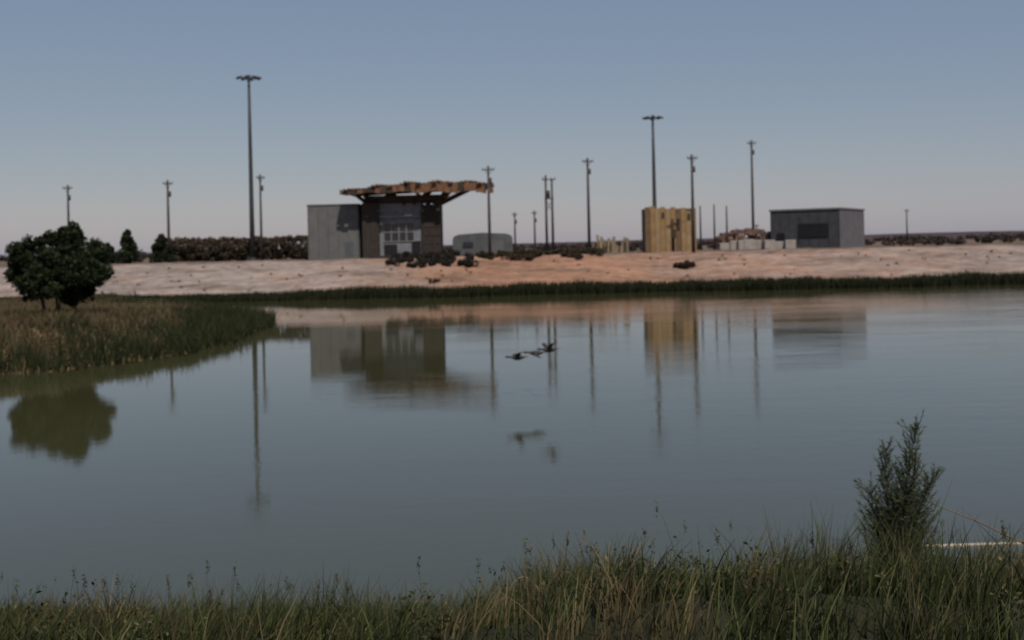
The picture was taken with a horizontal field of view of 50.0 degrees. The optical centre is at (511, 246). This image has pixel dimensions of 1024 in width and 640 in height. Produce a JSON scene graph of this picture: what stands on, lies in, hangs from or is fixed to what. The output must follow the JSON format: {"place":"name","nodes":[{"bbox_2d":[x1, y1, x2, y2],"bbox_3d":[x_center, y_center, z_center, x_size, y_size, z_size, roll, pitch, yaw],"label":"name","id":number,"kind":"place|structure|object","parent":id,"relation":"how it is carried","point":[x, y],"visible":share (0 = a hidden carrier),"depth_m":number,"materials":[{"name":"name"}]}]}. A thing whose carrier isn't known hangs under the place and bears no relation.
{"place":"outdoors","nodes":[
{"label":"outdoors","id":0,"kind":"place"},
{"bbox_2d":[0,284,1023,616],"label":"pond water","id":1,"kind":"structure","parent":0,"point":[392,440],"depth_m":28.65,"materials":[{"name":"blue liquid"}]},
{"bbox_2d":[0,231,1023,639],"bbox_3d":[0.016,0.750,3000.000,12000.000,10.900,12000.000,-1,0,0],"label":"ground","id":2,"kind":"structure","parent":0,"point":[214,277],"depth_m":121.66,"materials":[{"name":"beige sand"}]},
{"bbox_2d":[2,220,115,313],"bbox_3d":[-25.913,1.341,63.093,6.342,5.697,4.796,-1,0,21],"label":"broadleaf tree","id":3,"kind":"object","parent":2,"relation":"on","point":[64,267],"visible":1,"depth_m":62.06,"materials":[{"name":"green plant"}]},
{"bbox_2d":[62,185,71,223],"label":"utility pole","id":4,"kind":"object","parent":2,"relation":"on","point":[68,188],"visible":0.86,"depth_m":149.86,"materials":[{"name":"brown wood"}]},
{"bbox_2d":[105,242,116,262],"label":"juniper tree","id":5,"kind":"object","parent":2,"relation":"on","point":[111,259],"visible":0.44,"depth_m":139.63,"materials":[{"name":"green plant"}]},
{"bbox_2d":[113,229,139,263],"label":"juniper tree","id":6,"kind":"object","parent":2,"relation":"on","point":[128,251],"visible":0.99,"depth_m":134.53,"materials":[{"name":"green plant"}]},
{"bbox_2d":[0,290,279,374],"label":"shore grass","id":7,"kind":"structure","parent":2,"relation":"on","point":[208,324],"depth_m":57.18,"materials":[{"name":"green plant"}]},
{"bbox_2d":[149,233,178,262],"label":"juniper tree","id":8,"kind":"object","parent":2,"relation":"on","point":[160,250],"visible":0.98,"depth_m":135.38,"materials":[{"name":"green plant"}]},
{"bbox_2d":[163,180,172,262],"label":"utility pole","id":9,"kind":"object","parent":2,"relation":"on","point":[167,182],"visible":0.94,"depth_m":136.87,"materials":[{"name":"brown wood"}]},
{"bbox_2d":[164,234,307,261],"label":"distant tree row","id":10,"kind":"object","parent":2,"relation":"on","point":[223,247],"visible":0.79,"depth_m":144.47,"materials":[{"name":"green plant"}]},
{"bbox_2d":[236,75,261,260],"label":"mast light","id":11,"kind":"object","parent":2,"relation":"on","point":[248,78],"visible":0.97,"depth_m":142.78,"materials":[{"name":"metal"}]},
{"bbox_2d":[256,174,264,259],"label":"utility pole","id":12,"kind":"object","parent":2,"relation":"on","point":[261,233],"visible":0.94,"depth_m":138.89,"materials":[{"name":"brown wood"}]},
{"bbox_2d":[307,205,362,259],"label":"building","id":13,"kind":"structure","parent":2,"relation":"on","point":[343,222],"depth_m":133.00,"materials":[{"name":"grey metal"}]},
{"bbox_2d":[308,206,358,257],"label":"panel joints","id":14,"kind":"object","parent":13,"relation":"attached to","point":[328,233],"visible":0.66,"depth_m":132.97,"materials":[{"name":"grey metal"}]},
{"bbox_2d":[306,204,361,205],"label":"parapet cap","id":15,"kind":"object","parent":13,"relation":"on","point":[332,204],"visible":0.43,"depth_m":132.93,"materials":[{"name":"grey metal"}]},
{"bbox_2d":[345,242,353,258],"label":"door","id":16,"kind":"structure","parent":13,"relation":"attached to","point":[349,251],"depth_m":132.94,"materials":[{"name":"grey metal"}]},
{"bbox_2d":[339,180,493,258],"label":"canopy pavilion","id":17,"kind":"structure","parent":2,"relation":"on","point":[392,222],"depth_m":132.70,"materials":[{"name":"brown"}]},
{"bbox_2d":[384,223,412,240],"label":"windows","id":18,"kind":"structure","parent":17,"relation":"in","point":[402,226],"depth_m":133.06,"materials":[{"name":"grey glass"}]},
{"bbox_2d":[379,215,420,241],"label":"window frames","id":19,"kind":"structure","parent":17,"relation":"in","point":[391,232],"depth_m":132.97,"materials":[{"name":"grey metal"}]},
{"bbox_2d":[412,241,420,254],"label":"door","id":20,"kind":"structure","parent":17,"relation":"in","point":[416,245],"depth_m":133.03,"materials":[{"name":"grey metal"}]},
{"bbox_2d":[384,248,478,267],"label":"dark scrub","id":21,"kind":"object","parent":2,"relation":"on","point":[446,257],"visible":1,"depth_m":126.39,"materials":[{"name":"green plant"}]},
{"bbox_2d":[429,278,439,283],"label":"embankment bush","id":22,"kind":"object","parent":2,"relation":"on","point":[435,280],"visible":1,"depth_m":117.06,"materials":[{"name":"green plant"}]},
{"bbox_2d":[453,233,512,254],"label":"rounded hut","id":23,"kind":"object","parent":2,"relation":"on","point":[459,240],"visible":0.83,"depth_m":150.00,"materials":[{"name":"grey metal"}]},
{"bbox_2d":[458,238,511,254],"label":"cladding ribs","id":24,"kind":"object","parent":23,"relation":"attached to","point":[474,246],"visible":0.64,"depth_m":149.95,"materials":[{"name":"grey metal"}]},
{"bbox_2d":[463,242,472,246],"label":"window","id":25,"kind":"structure","parent":24,"relation":"attached to","point":[467,244],"depth_m":149.88,"materials":[{"name":"black glass"}]},
{"bbox_2d":[491,240,503,253],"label":"roller door","id":26,"kind":"structure","parent":23,"relation":"attached to","point":[496,245],"depth_m":149.88,"materials":[{"name":"grey metal"}]},
{"bbox_2d":[482,166,494,256],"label":"utility pole","id":27,"kind":"object","parent":2,"relation":"on","point":[489,180],"visible":0.98,"depth_m":128.86,"materials":[{"name":"brown wood"}]},
{"bbox_2d":[0,479,1023,639],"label":"bank grass","id":28,"kind":"structure","parent":2,"relation":"on","point":[938,583],"depth_m":4.61,"materials":[{"name":"green plant"}]},
{"bbox_2d":[503,504,1023,599],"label":"dry bent reed","id":29,"kind":"object","parent":28,"relation":"on","point":[1020,541],"visible":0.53,"depth_m":7.00,"materials":[{"name":"beige plant"}]},
{"bbox_2d":[922,542,1023,547],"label":"dead branch","id":30,"kind":"object","parent":28,"relation":"on","point":[984,544],"visible":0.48,"depth_m":7.96,"materials":[{"name":"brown wood"}]},
{"bbox_2d":[0,269,1023,301],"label":"shore reeds","id":31,"kind":"object","parent":2,"relation":"on","point":[749,283],"visible":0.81,"depth_m":111.53,"materials":[{"name":"green plant"}]},
{"bbox_2d":[0,501,1023,639],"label":"bank weeds","id":32,"kind":"object","parent":2,"relation":"on","point":[137,625],"visible":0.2,"depth_m":4.87,"materials":[{"name":"green plant"}]},
{"bbox_2d":[0,231,1023,262],"bbox_3d":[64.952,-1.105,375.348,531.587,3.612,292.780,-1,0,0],"label":"plain scrub","id":33,"kind":"object","parent":2,"relation":"on","point":[144,255],"visible":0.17,"depth_m":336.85,"materials":[{"name":"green plant"}]},
{"bbox_2d":[512,212,516,246],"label":"utility pole","id":34,"kind":"object","parent":2,"relation":"on","point":[515,221],"visible":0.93,"depth_m":199.86,"materials":[{"name":"brown wood"}]},
{"bbox_2d":[534,211,536,246],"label":"utility pole","id":35,"kind":"object","parent":2,"relation":"on","point":[535,219],"visible":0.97,"depth_m":199.85,"materials":[{"name":"brown wood"}]},
{"bbox_2d":[475,246,603,260],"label":"brown scrub","id":36,"kind":"object","parent":2,"relation":"on","point":[533,253],"visible":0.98,"depth_m":129.41,"materials":[{"name":"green plant"}]},
{"bbox_2d":[542,175,555,250],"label":"transformer pole","id":37,"kind":"object","parent":2,"relation":"on","point":[547,194],"visible":0.93,"depth_m":149.86,"materials":[{"name":"brown wood"}]},
{"bbox_2d":[101,249,1011,293],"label":"embankment weeds","id":38,"kind":"object","parent":2,"relation":"on","point":[554,260],"visible":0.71,"depth_m":122.51,"materials":[{"name":"green plant"}]},
{"bbox_2d":[582,158,592,247],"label":"utility pole","id":39,"kind":"object","parent":2,"relation":"on","point":[587,161],"visible":0.96,"depth_m":141.85,"materials":[{"name":"brown wood"}]},
{"bbox_2d":[592,235,628,252],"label":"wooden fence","id":40,"kind":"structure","parent":2,"relation":"on","point":[623,247],"depth_m":140.57,"materials":[{"name":"beige wood"}]},
{"bbox_2d":[642,115,663,207],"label":"mast light","id":41,"kind":"object","parent":2,"relation":"on","point":[652,117],"visible":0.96,"depth_m":159.80,"materials":[{"name":"metal"}]},
{"bbox_2d":[650,208,691,251],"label":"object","id":42,"kind":"object","parent":2,"relation":"on","point":[688,209],"visible":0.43,"depth_m":135.40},
{"bbox_2d":[655,208,691,251],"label":"pale panels","id":43,"kind":"object","parent":42,"relation":"attached to","point":[668,231],"visible":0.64,"depth_m":135.28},
{"bbox_2d":[650,206,696,251],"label":"panelled building","id":44,"kind":"structure","parent":2,"relation":"on","point":[663,228],"depth_m":135.23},
{"bbox_2d":[641,209,645,251],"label":"side panels","id":45,"kind":"object","parent":44,"relation":"attached to","point":[643,232],"visible":0.64,"depth_m":137.70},
{"bbox_2d":[645,207,680,252],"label":"rust panels","id":46,"kind":"object","parent":44,"relation":"attached to","point":[647,231],"visible":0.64,"depth_m":135.28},
{"bbox_2d":[662,212,689,251],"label":"openings","id":47,"kind":"object","parent":44,"relation":"in","point":[673,238],"visible":0.91,"depth_m":135.16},
{"bbox_2d":[672,259,695,268],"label":"embankment bush","id":48,"kind":"object","parent":2,"relation":"on","point":[685,264],"visible":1,"depth_m":122.24,"materials":[{"name":"brown plant"}]},
{"bbox_2d":[687,154,696,252],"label":"utility pole","id":49,"kind":"object","parent":2,"relation":"on","point":[692,208],"visible":0.97,"depth_m":129.86,"materials":[{"name":"brown wood"}]},
{"bbox_2d":[699,206,701,249],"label":"steel post","id":50,"kind":"object","parent":2,"relation":"on","point":[700,228],"visible":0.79,"depth_m":149.89,"materials":[{"name":"grey metal"}]},
{"bbox_2d":[713,205,715,249],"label":"steel post","id":51,"kind":"object","parent":2,"relation":"on","point":[714,227],"visible":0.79,"depth_m":149.90,"materials":[{"name":"grey metal"}]},
{"bbox_2d":[726,206,727,242],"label":"steel post","id":52,"kind":"object","parent":2,"relation":"on","point":[726,226],"visible":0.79,"depth_m":149.90,"materials":[{"name":"grey metal"}]},
{"bbox_2d":[713,228,770,249],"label":"rubble pile","id":53,"kind":"object","parent":2,"relation":"on","point":[734,235],"visible":0.43,"depth_m":156.96,"materials":[{"name":"brown stone"}]},
{"bbox_2d":[747,140,755,229],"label":"utility pole","id":54,"kind":"object","parent":2,"relation":"on","point":[750,143],"visible":0.94,"depth_m":159.85,"materials":[{"name":"brown wood"}]},
{"bbox_2d":[719,239,795,249],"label":"concrete block row","id":55,"kind":"object","parent":2,"relation":"on","point":[742,244],"visible":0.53,"depth_m":147.62,"materials":[{"name":"grey concrete"}]},
{"bbox_2d":[770,209,863,247],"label":"shed","id":56,"kind":"structure","parent":2,"relation":"on","point":[789,228],"depth_m":152.47,"materials":[{"name":"grey metal"}]},
{"bbox_2d":[777,233,784,247],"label":"door","id":57,"kind":"structure","parent":56,"relation":"attached to","point":[780,236],"depth_m":154.19,"materials":[{"name":"grey metal"}]},
{"bbox_2d":[770,210,839,247],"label":"front ribs","id":58,"kind":"object","parent":56,"relation":"attached to","point":[799,223],"visible":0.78,"depth_m":152.16,"materials":[{"name":"grey metal"}]},
{"bbox_2d":[798,223,828,237],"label":"recessed opening","id":59,"kind":"object","parent":56,"relation":"attached to","point":[814,230],"visible":1,"depth_m":151.77,"materials":[{"name":"black"}]},
{"bbox_2d":[769,207,864,211],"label":"roof edge","id":60,"kind":"object","parent":56,"relation":"on","point":[817,209],"visible":0.64,"depth_m":152.87,"materials":[{"name":"grey metal"}]},
{"bbox_2d":[839,210,864,246],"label":"side panels","id":61,"kind":"object","parent":56,"relation":"attached to","point":[851,228],"visible":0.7,"depth_m":155.05,"materials":[{"name":"grey metal"}]},
{"bbox_2d":[853,406,945,571],"bbox_3d":[2.482,1.685,7.018,0.531,1.343,0.596,-1,0,-38],"label":"tamarisk sapling","id":62,"kind":"object","parent":2,"relation":"on","point":[904,496],"visible":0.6,"depth_m":6.96,"materials":[{"name":"green plant"}]},
{"bbox_2d":[905,209,909,239],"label":"utility pole","id":63,"kind":"object","parent":2,"relation":"on","point":[906,210],"visible":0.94,"depth_m":299.87,"materials":[{"name":"brown wood"}]},
{"bbox_2d":[0,0,1023,256],"label":"sky","id":64,"kind":"structure","parent":0,"point":[885,109],"materials":[{"name":"blue"}]},
{"bbox_2d":[504,352,528,359],"bbox_3d":[0.219,3.617,36.450,0.740,0.326,0.767,-1,0,26],"label":"flying duck","id":65,"kind":"object","parent":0,"point":[517,356],"visible":1,"depth_m":36.32},
{"bbox_2d":[523,351,544,357],"bbox_3d":[0.850,3.636,37.227,0.750,0.206,0.762,-1,0,33],"label":"flying duck","id":66,"kind":"object","parent":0,"point":[536,353],"visible":0.94,"depth_m":37.12},
{"bbox_2d":[537,342,559,352],"bbox_3d":[1.225,3.247,35.555,0.742,0.384,0.770,-1,0,17],"label":"flying duck","id":67,"kind":"object","parent":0,"point":[548,349],"visible":1,"depth_m":35.41}
]}

